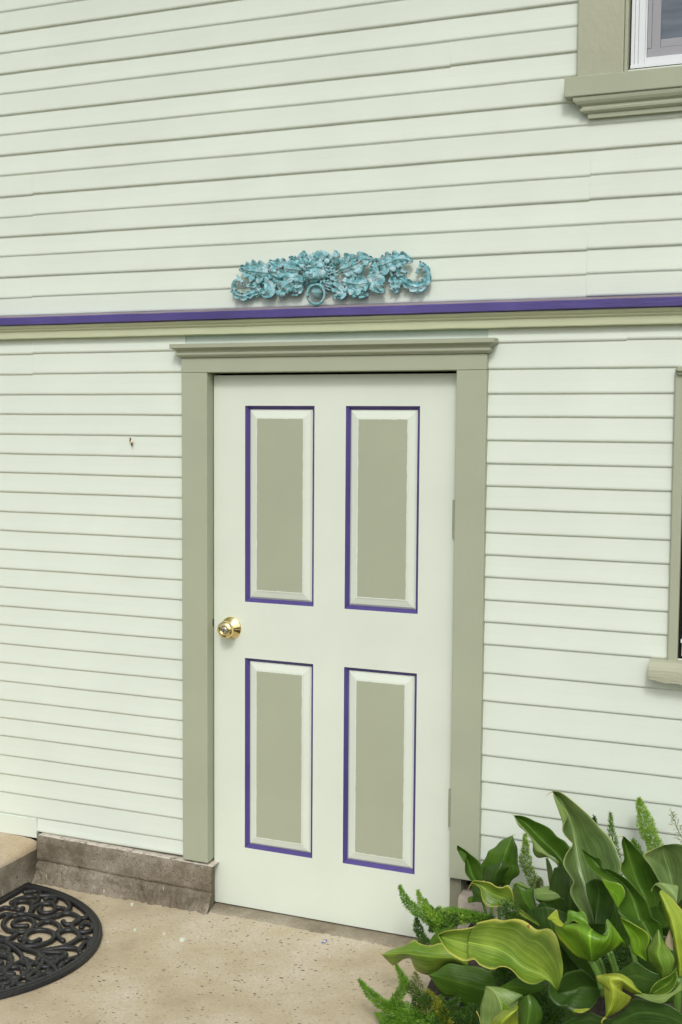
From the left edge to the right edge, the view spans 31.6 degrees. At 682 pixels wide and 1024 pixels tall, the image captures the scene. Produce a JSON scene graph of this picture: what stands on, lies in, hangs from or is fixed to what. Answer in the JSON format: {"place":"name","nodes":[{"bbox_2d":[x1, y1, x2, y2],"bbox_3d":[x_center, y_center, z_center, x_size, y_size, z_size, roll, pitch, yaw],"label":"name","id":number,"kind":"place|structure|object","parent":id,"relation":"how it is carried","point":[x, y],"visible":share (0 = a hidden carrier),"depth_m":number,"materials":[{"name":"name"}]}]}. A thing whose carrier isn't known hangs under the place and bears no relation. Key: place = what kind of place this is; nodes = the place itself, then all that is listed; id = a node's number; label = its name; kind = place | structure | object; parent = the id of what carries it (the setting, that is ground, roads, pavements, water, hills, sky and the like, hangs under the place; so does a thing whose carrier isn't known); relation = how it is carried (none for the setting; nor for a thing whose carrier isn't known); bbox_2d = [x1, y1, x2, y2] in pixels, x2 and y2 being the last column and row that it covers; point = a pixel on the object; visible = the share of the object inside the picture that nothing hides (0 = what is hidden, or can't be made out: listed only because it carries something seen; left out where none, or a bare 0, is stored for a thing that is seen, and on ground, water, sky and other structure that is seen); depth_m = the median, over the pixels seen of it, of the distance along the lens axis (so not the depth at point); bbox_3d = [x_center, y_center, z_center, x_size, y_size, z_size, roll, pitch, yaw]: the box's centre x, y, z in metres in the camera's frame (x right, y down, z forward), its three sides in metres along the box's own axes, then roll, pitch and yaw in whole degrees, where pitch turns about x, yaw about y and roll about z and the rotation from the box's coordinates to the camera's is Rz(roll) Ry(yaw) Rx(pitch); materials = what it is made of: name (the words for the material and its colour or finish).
{"place":"outdoors","nodes":[
{"label":"outdoors","id":0,"kind":"place"},
{"bbox_2d":[0,883,430,1023],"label":"pavement","id":1,"kind":"structure","parent":0,"point":[224,969],"depth_m":4.09,"materials":[{"name":"concrete"}]},
{"bbox_2d":[0,832,37,896],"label":"concrete step","id":2,"kind":"object","parent":1,"relation":"on","point":[18,858],"visible":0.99,"depth_m":4.84,"materials":[{"name":"beige concrete"}]},
{"bbox_2d":[0,882,101,999],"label":"doormat","id":3,"kind":"object","parent":1,"relation":"on","point":[46,960],"visible":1,"depth_m":4.32,"materials":[{"name":"black rubber"}]},
{"bbox_2d":[0,0,681,947],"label":"house","id":4,"kind":"structure","parent":1,"relation":"on","point":[340,618],"depth_m":4.35,"materials":[{"name":"paint"}]},
{"bbox_2d":[230,250,431,305],"bbox_3d":[-0.052,-0.828,4.251,0.771,0.198,0.077,2,5,22],"label":"wall ornament","id":5,"kind":"object","parent":4,"relation":"attached to","point":[319,272],"depth_m":4.25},
{"bbox_2d":[214,373,456,939],"bbox_3d":[-0.045,0.517,4.411,0.956,2.028,0.106,2,5,22],"label":"door","id":6,"kind":"structure","parent":4,"relation":"in","point":[334,494],"depth_m":4.42,"materials":[{"name":"paint"}]},
{"bbox_2d":[564,0,681,119],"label":"window","id":7,"kind":"structure","parent":4,"relation":"in","point":[616,37],"depth_m":3.84,"materials":[{"name":"green paint"}]},
{"bbox_2d":[648,366,681,684],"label":"window","id":8,"kind":"structure","parent":4,"relation":"in","point":[669,670],"depth_m":3.88,"materials":[{"name":"green paint"}]},
{"bbox_2d":[416,923,681,1023],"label":"soil","id":9,"kind":"structure","parent":1,"relation":"on","point":[598,1008],"depth_m":3.81,"materials":[{"name":"brown soil"}]},
{"bbox_2d":[357,963,463,1023],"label":"foxtail fern","id":10,"kind":"object","parent":9,"relation":"on","point":[401,1013],"visible":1,"depth_m":3.67,"materials":[{"name":"green plant"}]},
{"bbox_2d":[397,884,495,944],"bbox_3d":[0.346,1.379,4.056,0.364,0.190,0.094,2,5,22],"label":"foxtail fern","id":11,"kind":"object","parent":9,"relation":"on","point":[437,919],"visible":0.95,"depth_m":4.06,"materials":[{"name":"green plant"}]},
{"bbox_2d":[457,834,519,919],"bbox_3d":[0.477,1.226,3.995,0.209,0.324,0.104,2,5,22],"label":"calla lily","id":12,"kind":"object","parent":9,"relation":"on","point":[498,866],"visible":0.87,"depth_m":4.00,"materials":[{"name":"green plant"}]},
{"bbox_2d":[377,791,681,1023],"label":"calla lily","id":13,"kind":"object","parent":9,"relation":"on","point":[586,914],"visible":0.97,"depth_m":3.41,"materials":[{"name":"green plant"}]},
{"bbox_2d":[462,896,631,1023],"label":"foxtail fern","id":14,"kind":"object","parent":9,"relation":"on","point":[621,954],"visible":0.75,"depth_m":3.56,"materials":[{"name":"green plant"}]},
{"bbox_2d":[518,796,681,889],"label":"foxtail fern","id":15,"kind":"object","parent":9,"relation":"on","point":[642,821],"visible":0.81,"depth_m":3.90,"materials":[{"name":"green plant"}]}
]}

